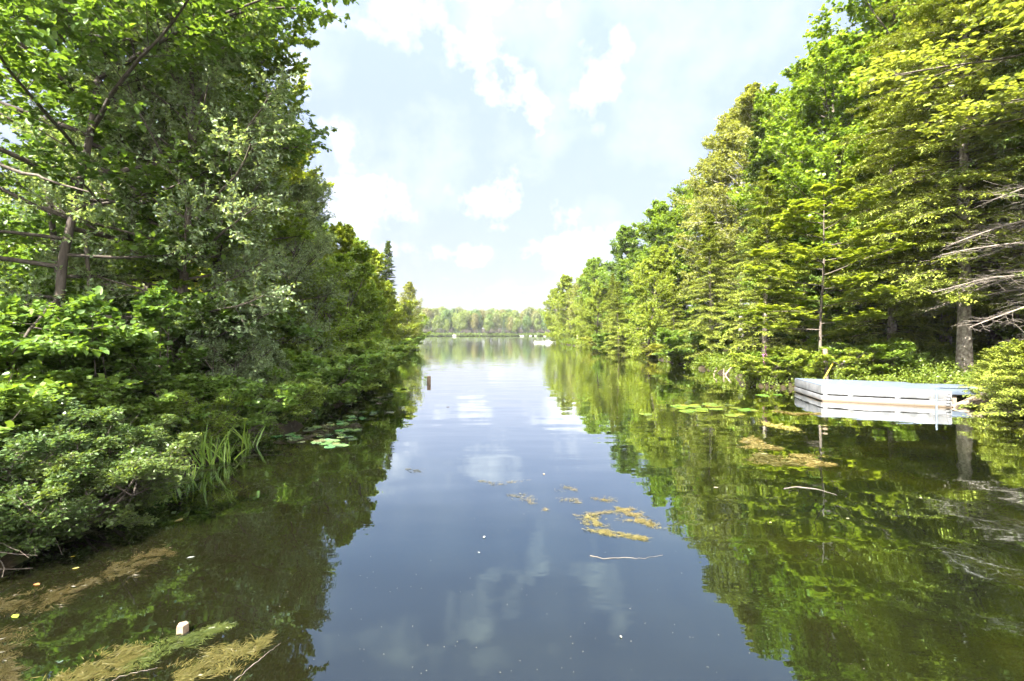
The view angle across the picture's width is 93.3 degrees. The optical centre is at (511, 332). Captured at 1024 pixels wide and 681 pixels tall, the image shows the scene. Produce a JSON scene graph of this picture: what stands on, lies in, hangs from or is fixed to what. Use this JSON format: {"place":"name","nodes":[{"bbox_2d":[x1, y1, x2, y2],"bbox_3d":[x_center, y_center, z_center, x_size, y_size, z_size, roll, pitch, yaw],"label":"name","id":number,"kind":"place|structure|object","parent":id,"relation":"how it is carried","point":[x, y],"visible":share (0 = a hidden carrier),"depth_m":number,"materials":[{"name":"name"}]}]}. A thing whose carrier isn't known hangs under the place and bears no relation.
{"place":"outdoors","nodes":[
{"label":"outdoors","id":0,"kind":"place"},
{"bbox_2d":[0,0,869,328],"label":"sky","id":1,"kind":"structure","parent":0,"point":[499,148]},
{"bbox_2d":[0,327,1021,573],"bbox_3d":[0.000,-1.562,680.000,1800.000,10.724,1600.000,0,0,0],"label":"ground","id":2,"kind":"structure","parent":0,"point":[10,561],"depth_m":16.24,"materials":[{"name":"plant"}]},
{"bbox_2d":[0,382,70,492],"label":"understory bush","id":3,"kind":"object","parent":2,"relation":"on","point":[20,409],"visible":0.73,"depth_m":5.80,"materials":[{"name":"green plant"}]},
{"bbox_2d":[0,363,90,435],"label":"understory bush","id":4,"kind":"object","parent":2,"relation":"on","point":[58,387],"visible":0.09,"depth_m":6.46,"materials":[{"name":"green plant"}]},
{"bbox_2d":[0,397,128,492],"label":"bush","id":5,"kind":"object","parent":2,"relation":"on","point":[30,443],"visible":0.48,"depth_m":5.50,"materials":[{"name":"green plant"}]},
{"bbox_2d":[0,125,132,314],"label":"forest tree","id":6,"kind":"object","parent":2,"relation":"on","point":[4,250],"visible":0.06,"depth_m":15.23,"materials":[{"name":"green plant"}]},
{"bbox_2d":[3,407,131,475],"bbox_3d":[-6.385,1.589,6.263,2.268,1.172,2.197,0,0,32],"label":"bush","id":7,"kind":"object","parent":2,"relation":"on","point":[94,432],"visible":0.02,"depth_m":6.18,"materials":[{"name":"green plant"}]},
{"bbox_2d":[0,287,137,337],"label":"leafy shrub","id":8,"kind":"object","parent":2,"relation":"on","point":[19,328],"visible":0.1,"depth_m":9.95,"materials":[{"name":"green plant"}]},
{"bbox_2d":[0,324,150,383],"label":"understory bush","id":9,"kind":"object","parent":2,"relation":"on","point":[10,360],"visible":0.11,"depth_m":7.38,"materials":[{"name":"green plant"}]},
{"bbox_2d":[0,433,160,556],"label":"bush","id":10,"kind":"object","parent":2,"relation":"on","point":[31,523],"visible":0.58,"depth_m":5.16,"materials":[{"name":"green plant"}]},
{"bbox_2d":[0,400,163,493],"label":"bush","id":11,"kind":"object","parent":2,"relation":"on","point":[142,434],"visible":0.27,"depth_m":6.20,"materials":[{"name":"green plant"}]},
{"bbox_2d":[13,403,161,435],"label":"understory bush","id":12,"kind":"object","parent":2,"relation":"on","point":[149,419],"visible":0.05,"depth_m":7.71,"materials":[{"name":"green plant"}]},
{"bbox_2d":[9,413,176,459],"bbox_3d":[-6.171,1.721,6.846,2.050,1.059,1.986,0,0,15],"label":"bush","id":13,"kind":"object","parent":2,"relation":"on","point":[165,420],"visible":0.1,"depth_m":7.30,"materials":[{"name":"green plant"}]},
{"bbox_2d":[1,364,196,438],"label":"understory bush","id":14,"kind":"object","parent":2,"relation":"on","point":[111,390],"visible":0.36,"depth_m":7.51,"materials":[{"name":"green plant"}]},
{"bbox_2d":[0,430,202,535],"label":"bush","id":15,"kind":"object","parent":2,"relation":"on","point":[149,478],"visible":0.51,"depth_m":5.84,"materials":[{"name":"green plant"}]},
{"bbox_2d":[0,286,237,424],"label":"leafy shrub","id":16,"kind":"object","parent":2,"relation":"on","point":[75,363],"visible":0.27,"depth_m":7.88,"materials":[{"name":"green plant"}]},
{"bbox_2d":[20,280,277,421],"bbox_3d":[-7.096,0.590,9.621,4.481,3.117,3.952,0,0,-30],"label":"leafy shrub","id":17,"kind":"object","parent":2,"relation":"on","point":[151,306],"visible":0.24,"depth_m":8.70,"materials":[{"name":"green plant"}]},
{"bbox_2d":[0,0,306,402],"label":"willow tree","id":18,"kind":"object","parent":2,"relation":"on","point":[216,73],"visible":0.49,"depth_m":9.43,"materials":[{"name":"green plant"}]},
{"bbox_2d":[0,162,88,192],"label":"bare branch","id":19,"kind":"object","parent":18,"relation":"attached to","point":[23,173],"visible":1,"depth_m":7.73,"materials":[{"name":"grey plant"}]},
{"bbox_2d":[6,400,315,523],"bbox_3d":[-9.756,1.785,8.794,9.288,1.493,11.149,0,0,0],"label":"ground cover","id":20,"kind":"object","parent":2,"relation":"on","point":[177,432],"depth_m":9.87,"materials":[{"name":"green plant"}]},
{"bbox_2d":[0,0,326,343],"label":"broadleaf tree","id":21,"kind":"object","parent":2,"relation":"on","point":[31,222],"visible":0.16,"depth_m":9.99,"materials":[{"name":"green plant"}]},
{"bbox_2d":[0,395,340,576],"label":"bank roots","id":22,"kind":"object","parent":2,"relation":"on","point":[252,429],"visible":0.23,"depth_m":9.10,"materials":[{"name":"brown plant"}]},
{"bbox_2d":[25,4,322,366],"bbox_3d":[-8.063,-5.155,12.526,5.983,14.347,5.940,0,0,-23],"label":"maple tree","id":23,"kind":"object","parent":2,"relation":"on","point":[282,229],"visible":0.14,"depth_m":12.71,"materials":[{"name":"green plant"}]},
{"bbox_2d":[0,389,356,558],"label":"shore growth","id":24,"kind":"object","parent":2,"relation":"on","point":[285,419],"visible":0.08,"depth_m":10.34,"materials":[{"name":"green plant"}]},
{"bbox_2d":[0,0,359,368],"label":"broadleaf tree","id":25,"kind":"object","parent":2,"relation":"on","point":[15,58],"visible":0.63,"depth_m":8.82,"materials":[{"name":"green plant"}]},
{"bbox_2d":[140,380,259,441],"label":"shore bush","id":26,"kind":"object","parent":2,"relation":"on","point":[182,406],"visible":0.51,"depth_m":9.19,"materials":[{"name":"green plant"}]},
{"bbox_2d":[136,313,282,419],"bbox_3d":[-6.867,0.769,10.678,3.008,2.816,2.955,0,0,31],"label":"grey shrub","id":27,"kind":"object","parent":2,"relation":"on","point":[256,358],"visible":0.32,"depth_m":10.46,"materials":[{"name":"green plant"}]},
{"bbox_2d":[169,368,312,429],"bbox_3d":[-6.233,1.518,11.004,3.611,1.544,3.304,0,0,-44],"label":"shore bush","id":28,"kind":"object","parent":2,"relation":"on","point":[255,416],"visible":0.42,"depth_m":10.36,"materials":[{"name":"green plant"}]},
{"bbox_2d":[171,55,329,342],"bbox_3d":[-9.909,-5.348,18.154,5.931,14.723,5.974,0,0,-36],"label":"maple tree","id":29,"kind":"object","parent":2,"relation":"on","point":[298,86],"visible":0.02,"depth_m":17.98,"materials":[{"name":"green plant"}]},
{"bbox_2d":[209,345,294,399],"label":"grey shrub","id":30,"kind":"object","parent":2,"relation":"on","point":[278,356],"visible":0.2,"depth_m":12.43,"materials":[{"name":"green plant"}]},
{"bbox_2d":[197,146,335,343],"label":"forest tree","id":31,"kind":"object","parent":2,"relation":"on","point":[310,153],"visible":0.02,"depth_m":23.26,"materials":[{"name":"green plant"}]},
{"bbox_2d":[241,287,295,348],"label":"maple sapling","id":32,"kind":"object","parent":2,"relation":"on","point":[280,331],"visible":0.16,"depth_m":13.46,"materials":[{"name":"green plant"}]},
{"bbox_2d":[205,174,360,364],"bbox_3d":[-7.575,-1.744,16.341,5.138,7.693,5.228,0,0,-25],"label":"willow tree","id":33,"kind":"object","parent":2,"relation":"on","point":[310,192],"visible":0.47,"depth_m":16.45,"materials":[{"name":"green plant"}]},
{"bbox_2d":[208,253,371,360],"bbox_3d":[-7.861,-0.353,16.974,4.170,5.254,5.133,0,0,41],"label":"alder bush","id":34,"kind":"object","parent":2,"relation":"on","point":[344,263],"visible":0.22,"depth_m":16.94,"materials":[{"name":"green plant"}]},
{"bbox_2d":[259,373,330,417],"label":"shore bush","id":35,"kind":"object","parent":2,"relation":"on","point":[312,401],"visible":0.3,"depth_m":12.13,"materials":[{"name":"green plant"}]},
{"bbox_2d":[247,227,390,346],"bbox_3d":[-8.697,-0.990,20.339,6.404,6.556,5.204,0,0,-35],"label":"alder bush","id":36,"kind":"object","parent":2,"relation":"on","point":[364,272],"visible":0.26,"depth_m":20.62,"materials":[{"name":"green plant"}]},
{"bbox_2d":[272,347,386,404],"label":"shore bush","id":37,"kind":"object","parent":2,"relation":"on","point":[337,373],"visible":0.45,"depth_m":14.68,"materials":[{"name":"green plant"}]},
{"bbox_2d":[286,339,399,391],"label":"shore bush","id":38,"kind":"object","parent":2,"relation":"on","point":[359,348],"visible":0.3,"depth_m":16.43,"materials":[{"name":"green plant"}]},
{"bbox_2d":[310,221,379,339],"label":"alder tree","id":39,"kind":"object","parent":2,"relation":"on","point":[345,233],"visible":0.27,"depth_m":24.09,"materials":[{"name":"green plant"}]},
{"bbox_2d":[326,279,395,341],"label":"alder bush","id":40,"kind":"object","parent":2,"relation":"on","point":[384,316],"visible":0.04,"depth_m":26.43,"materials":[{"name":"green plant"}]},
{"bbox_2d":[355,249,387,305],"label":"alder tree","id":41,"kind":"object","parent":2,"relation":"on","point":[377,259],"visible":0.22,"depth_m":32.38,"materials":[{"name":"green plant"}]},
{"bbox_2d":[375,290,408,343],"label":"alder bush","id":42,"kind":"object","parent":2,"relation":"on","point":[389,330],"visible":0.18,"depth_m":33.08,"materials":[{"name":"green plant"}]},
{"bbox_2d":[379,240,404,335],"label":"spruce tree","id":43,"kind":"object","parent":2,"relation":"on","point":[387,250],"visible":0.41,"depth_m":49.68,"materials":[{"name":"green plant"}]},
{"bbox_2d":[396,282,423,350],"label":"birch tree","id":44,"kind":"object","parent":2,"relation":"on","point":[408,287],"visible":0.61,"depth_m":63.04,"materials":[{"name":"green plant"}]},
{"bbox_2d":[396,299,424,346],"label":"alder bush","id":45,"kind":"object","parent":2,"relation":"on","point":[408,306],"visible":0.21,"depth_m":51.43,"materials":[{"name":"green plant"}]},
{"bbox_2d":[410,332,546,335],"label":"shore growth","id":46,"kind":"object","parent":2,"relation":"on","point":[481,334],"visible":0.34,"depth_m":332.44,"materials":[{"name":"green plant"}]},
{"bbox_2d":[541,288,573,342],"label":"broadleaf tree","id":47,"kind":"object","parent":2,"relation":"on","point":[549,321],"visible":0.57,"depth_m":118.36,"materials":[{"name":"green plant"}]},
{"bbox_2d":[550,274,577,339],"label":"broadleaf tree","id":48,"kind":"object","parent":2,"relation":"on","point":[566,284],"visible":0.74,"depth_m":106.61,"materials":[{"name":"green plant"}]},
{"bbox_2d":[574,279,616,349],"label":"broadleaf tree","id":49,"kind":"object","parent":2,"relation":"on","point":[597,294],"visible":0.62,"depth_m":69.02,"materials":[{"name":"green plant"}]},
{"bbox_2d":[572,257,628,336],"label":"broadleaf tree","id":50,"kind":"object","parent":2,"relation":"on","point":[593,268],"visible":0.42,"depth_m":80.36,"materials":[{"name":"green plant"}]},
{"bbox_2d":[599,273,619,347],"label":"spruce tree","id":51,"kind":"object","parent":2,"relation":"on","point":[612,280],"visible":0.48,"depth_m":61.73,"materials":[{"name":"green plant"}]},
{"bbox_2d":[599,281,637,354],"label":"hemlock tree","id":52,"kind":"object","parent":2,"relation":"on","point":[616,292],"visible":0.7,"depth_m":53.80,"materials":[{"name":"green plant"}]},
{"bbox_2d":[591,332,655,353],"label":"waterside bush","id":53,"kind":"object","parent":2,"relation":"on","point":[598,339],"visible":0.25,"depth_m":55.26,"materials":[{"name":"green plant"}]},
{"bbox_2d":[596,224,656,340],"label":"broadleaf tree","id":54,"kind":"object","parent":2,"relation":"on","point":[626,238],"visible":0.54,"depth_m":63.69,"materials":[{"name":"green plant"}]},
{"bbox_2d":[616,244,682,358],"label":"broadleaf tree","id":55,"kind":"object","parent":2,"relation":"on","point":[650,312],"visible":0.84,"depth_m":46.67,"materials":[{"name":"green plant"}]},
{"bbox_2d":[558,337,750,370],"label":"ground cover","id":56,"kind":"object","parent":2,"relation":"on","point":[713,365],"visible":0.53,"depth_m":33.16,"materials":[{"name":"green plant"}]},
{"bbox_2d":[615,198,705,337],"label":"broadleaf tree","id":57,"kind":"object","parent":2,"relation":"on","point":[652,228],"visible":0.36,"depth_m":57.25,"materials":[{"name":"green plant"}]},
{"bbox_2d":[656,285,687,352],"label":"hemlock tree","id":58,"kind":"object","parent":2,"relation":"on","point":[673,301],"visible":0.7,"depth_m":41.85,"materials":[{"name":"green plant"}]},
{"bbox_2d":[650,206,701,343],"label":"forest tree","id":59,"kind":"object","parent":2,"relation":"on","point":[671,238],"visible":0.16,"depth_m":51.58,"materials":[{"name":"green plant"}]},
{"bbox_2d":[635,180,738,330],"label":"broadleaf tree","id":60,"kind":"object","parent":2,"relation":"on","point":[679,219],"visible":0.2,"depth_m":48.64,"materials":[{"name":"green plant"}]},
{"bbox_2d":[652,327,740,359],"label":"waterside bush","id":61,"kind":"object","parent":2,"relation":"on","point":[671,340],"visible":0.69,"depth_m":34.89,"materials":[{"name":"green plant"}]},
{"bbox_2d":[667,112,749,346],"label":"birch tree","id":62,"kind":"object","parent":2,"relation":"on","point":[698,187],"visible":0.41,"depth_m":42.25,"materials":[{"name":"green plant"}]},
{"bbox_2d":[672,213,745,359],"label":"hemlock tree","id":63,"kind":"object","parent":2,"relation":"on","point":[710,232],"visible":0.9,"depth_m":33.66,"materials":[{"name":"green plant"}]},
{"bbox_2d":[688,180,749,344],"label":"forest tree","id":64,"kind":"object","parent":2,"relation":"on","point":[718,313],"visible":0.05,"depth_m":45.87,"materials":[{"name":"green plant"}]},
{"bbox_2d":[676,96,778,350],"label":"birch tree","id":65,"kind":"object","parent":2,"relation":"on","point":[723,190],"visible":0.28,"depth_m":40.20,"materials":[{"name":"green plant"}]},
{"bbox_2d":[707,81,794,346],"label":"birch tree","id":66,"kind":"object","parent":2,"relation":"on","point":[746,98],"visible":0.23,"depth_m":36.91,"materials":[{"name":"green plant"}]},
{"bbox_2d":[714,165,815,362],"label":"hemlock tree","id":67,"kind":"object","parent":2,"relation":"on","point":[775,200],"visible":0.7,"depth_m":26.83,"materials":[{"name":"green plant"}]},
{"bbox_2d":[722,95,809,351],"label":"forest tree","id":68,"kind":"object","parent":2,"relation":"on","point":[758,130],"visible":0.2,"depth_m":32.91,"materials":[{"name":"green plant"}]},
{"bbox_2d":[728,352,806,379],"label":"waterside bush","id":69,"kind":"object","parent":2,"relation":"on","point":[747,361],"visible":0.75,"depth_m":21.52,"materials":[{"name":"green plant"}]},
{"bbox_2d":[752,351,834,374],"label":"waterside bush","id":70,"kind":"object","parent":2,"relation":"on","point":[776,359],"visible":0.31,"depth_m":21.56,"materials":[{"name":"green plant"}]},
{"bbox_2d":[753,141,861,351],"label":"spruce tree","id":71,"kind":"object","parent":2,"relation":"on","point":[816,277],"visible":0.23,"depth_m":27.48,"materials":[{"name":"green plant"}]},
{"bbox_2d":[726,40,899,331],"bbox_3d":[21.788,-9.569,34.155,12.507,21.092,12.548,0,0,-27],"label":"broadleaf tree","id":72,"kind":"object","parent":2,"relation":"on","point":[787,72],"visible":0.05,"depth_m":33.58,"materials":[{"name":"green plant"}]},
{"bbox_2d":[762,344,874,377],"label":"waterside bush","id":73,"kind":"object","parent":2,"relation":"on","point":[799,350],"visible":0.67,"depth_m":21.08,"materials":[{"name":"green plant"}]},
{"bbox_2d":[645,349,1008,403],"bbox_3d":[13.837,2.027,34.517,6.656,1.210,51.270,0,0,0],"label":"shore growth","id":74,"kind":"object","parent":2,"relation":"on","point":[837,376],"visible":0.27,"depth_m":21.07,"materials":[{"name":"green plant"}]},
{"bbox_2d":[741,177,915,376],"bbox_3d":[13.655,-2.332,21.586,6.512,8.686,6.717,0,0,-11],"label":"tree","id":75,"kind":"object","parent":2,"relation":"on","point":[803,206],"visible":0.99,"depth_m":20.96,"materials":[{"name":"green plant"}]},
{"bbox_2d":[726,28,946,341],"bbox_3d":[18.660,-8.081,28.725,11.252,18.915,11.216,0,0,5],"label":"forest tree","id":76,"kind":"object","parent":2,"relation":"on","point":[824,65],"visible":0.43,"depth_m":27.32,"materials":[{"name":"green plant"}]},
{"bbox_2d":[705,331,1022,395],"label":"ground cover","id":77,"kind":"object","parent":2,"relation":"on","point":[942,355],"visible":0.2,"depth_m":20.74,"materials":[{"name":"green plant"}]},
{"bbox_2d":[804,337,925,376],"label":"waterside bush","id":78,"kind":"object","parent":2,"relation":"on","point":[891,349],"visible":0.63,"depth_m":21.20,"materials":[{"name":"green plant"}]},
{"bbox_2d":[833,40,947,343],"bbox_3d":[21.933,-7.812,28.202,6.168,17.996,6.021,0,0,8],"label":"forest tree","id":79,"kind":"object","parent":2,"relation":"on","point":[882,329],"visible":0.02,"depth_m":27.49,"materials":[{"name":"green plant"}]},
{"bbox_2d":[808,0,987,325],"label":"broadleaf tree","id":80,"kind":"object","parent":2,"relation":"on","point":[839,154],"visible":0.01,"depth_m":28.76,"materials":[{"name":"green plant"}]},
{"bbox_2d":[776,0,1023,325],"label":"broadleaf tree","id":81,"kind":"object","parent":2,"relation":"on","point":[864,12],"visible":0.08,"depth_m":27.93,"materials":[{"name":"green plant"}]},
{"bbox_2d":[866,351,934,372],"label":"waterside bush","id":82,"kind":"object","parent":2,"relation":"on","point":[925,355],"visible":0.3,"depth_m":20.83,"materials":[{"name":"green plant"}]},
{"bbox_2d":[801,41,1014,361],"bbox_3d":[19.654,-6.704,25.013,8.488,16.673,7.547,0,0,21],"label":"hemlock tree","id":83,"kind":"object","parent":2,"relation":"on","point":[893,329],"visible":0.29,"depth_m":24.52,"materials":[{"name":"green plant"}]},
{"bbox_2d":[814,0,1023,375],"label":"spruce tree","id":84,"kind":"object","parent":2,"relation":"on","point":[964,196],"visible":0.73,"depth_m":19.86,"materials":[{"name":"green plant"}]},
{"bbox_2d":[833,0,1023,147],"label":"birch tree","id":85,"kind":"object","parent":2,"relation":"on","point":[988,16],"visible":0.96,"depth_m":16.64,"materials":[{"name":"green plant"}]},
{"bbox_2d":[862,58,1023,356],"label":"hemlock tree","id":86,"kind":"object","parent":2,"relation":"on","point":[952,330],"visible":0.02,"depth_m":24.28,"materials":[{"name":"green plant"}]},
{"bbox_2d":[877,14,1023,347],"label":"forest tree","id":87,"kind":"object","parent":2,"relation":"on","point":[977,315],"visible":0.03,"depth_m":23.70,"materials":[{"name":"green plant"}]},
{"bbox_2d":[913,383,992,402],"bbox_3d":[15.383,2.335,17.111,2.135,0.930,1.240,0,0,12],"label":"gangway","id":88,"kind":"object","parent":2,"relation":"on","point":[955,390],"visible":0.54,"depth_m":16.61,"materials":[{"name":"paint"}]},
{"bbox_2d":[913,13,1023,346],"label":"spruce tree","id":89,"kind":"object","parent":2,"relation":"on","point":[1002,151],"visible":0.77,"depth_m":17.33,"materials":[{"name":"green plant"}]},
{"bbox_2d":[913,10,1023,347],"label":"spruce tree","id":90,"kind":"object","parent":2,"relation":"on","point":[1009,315],"visible":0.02,"depth_m":22.72,"materials":[{"name":"green plant"}]},
{"bbox_2d":[941,0,1023,339],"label":"forest tree","id":91,"kind":"object","parent":2,"relation":"on","point":[1014,332],"visible":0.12,"depth_m":22.03,"materials":[{"name":"green plant"}]},
{"bbox_2d":[952,346,1016,388],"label":"hemlock bush","id":92,"kind":"object","parent":2,"relation":"on","point":[988,365],"visible":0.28,"depth_m":16.77,"materials":[{"name":"green plant"}]},
{"bbox_2d":[956,338,1023,416],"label":"hemlock bush","id":93,"kind":"object","parent":2,"relation":"on","point":[1015,346],"visible":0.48,"depth_m":14.47,"materials":[{"name":"green plant"}]},
{"bbox_2d":[957,354,1023,420],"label":"hemlock bush","id":94,"kind":"object","parent":2,"relation":"on","point":[1008,378],"visible":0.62,"depth_m":13.42,"materials":[{"name":"green plant"}]},
{"bbox_2d":[0,336,1023,680],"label":"water","id":95,"kind":"structure","parent":0,"point":[912,556],"depth_m":5.48,"materials":[{"name":"liquid"}]},
{"bbox_2d":[0,622,43,680],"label":"weed mat","id":96,"kind":"object","parent":95,"relation":"on","point":[7,670],"visible":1,"depth_m":3.58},
{"bbox_2d":[0,544,176,616],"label":"weed mat","id":97,"kind":"object","parent":95,"relation":"on","point":[55,592],"visible":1,"depth_m":4.57,"materials":[{"name":"plant"}]},
{"bbox_2d":[33,638,158,680],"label":"weed mat","id":98,"kind":"object","parent":95,"relation":"on","point":[122,658],"visible":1,"depth_m":3.48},
{"bbox_2d":[116,619,235,674],"bbox_3d":[-2.587,2.384,3.757,0.430,0.029,0.806,0,0,44],"label":"weed mat","id":99,"kind":"object","parent":95,"relation":"on","point":[209,630],"visible":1,"depth_m":3.74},
{"bbox_2d":[183,421,237,466],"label":"iris clump","id":100,"kind":"object","parent":95,"relation":"in","point":[202,457],"visible":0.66,"depth_m":8.76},
{"bbox_2d":[167,629,275,680],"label":"weed mat","id":101,"kind":"object","parent":95,"relation":"on","point":[242,651],"visible":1,"depth_m":3.55,"materials":[{"name":"plant"}]},
{"bbox_2d":[271,423,363,443],"bbox_3d":[-4.559,2.375,11.652,1.655,0.045,2.537,0,0,0],"label":"weed mat","id":102,"kind":"object","parent":95,"relation":"on","point":[317,431],"visible":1,"depth_m":11.61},
{"bbox_2d":[579,513,647,541],"bbox_3d":[1.159,2.384,5.880,0.527,0.027,1.065,0,0,-35],"label":"weed mat","id":103,"kind":"object","parent":95,"relation":"on","point":[607,532],"visible":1,"depth_m":5.82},
{"bbox_2d":[727,435,783,450],"bbox_3d":[5.398,2.370,10.453,1.006,0.056,1.864,0,0,40],"label":"weed mat","id":104,"kind":"object","parent":95,"relation":"on","point":[755,443],"visible":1,"depth_m":10.26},
{"bbox_2d":[742,452,804,466],"bbox_3d":[4.783,2.374,9.124,1.154,0.048,1.002,0,0,0],"label":"weed mat","id":105,"kind":"object","parent":95,"relation":"on","point":[765,457],"visible":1,"depth_m":9.04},
{"bbox_2d":[770,453,837,467],"bbox_3d":[5.439,2.374,8.959,1.749,0.047,0.959,0,0,-34],"label":"weed mat","id":106,"kind":"object","parent":95,"relation":"on","point":[810,461],"visible":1,"depth_m":9.04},
{"bbox_2d":[794,378,951,407],"bbox_3d":[12.751,2.180,17.509,4.151,0.680,2.691,0,0,26],"label":"dock","id":107,"kind":"object","parent":95,"relation":"on","point":[879,392],"visible":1,"depth_m":16.51,"materials":[{"name":"white paint"}]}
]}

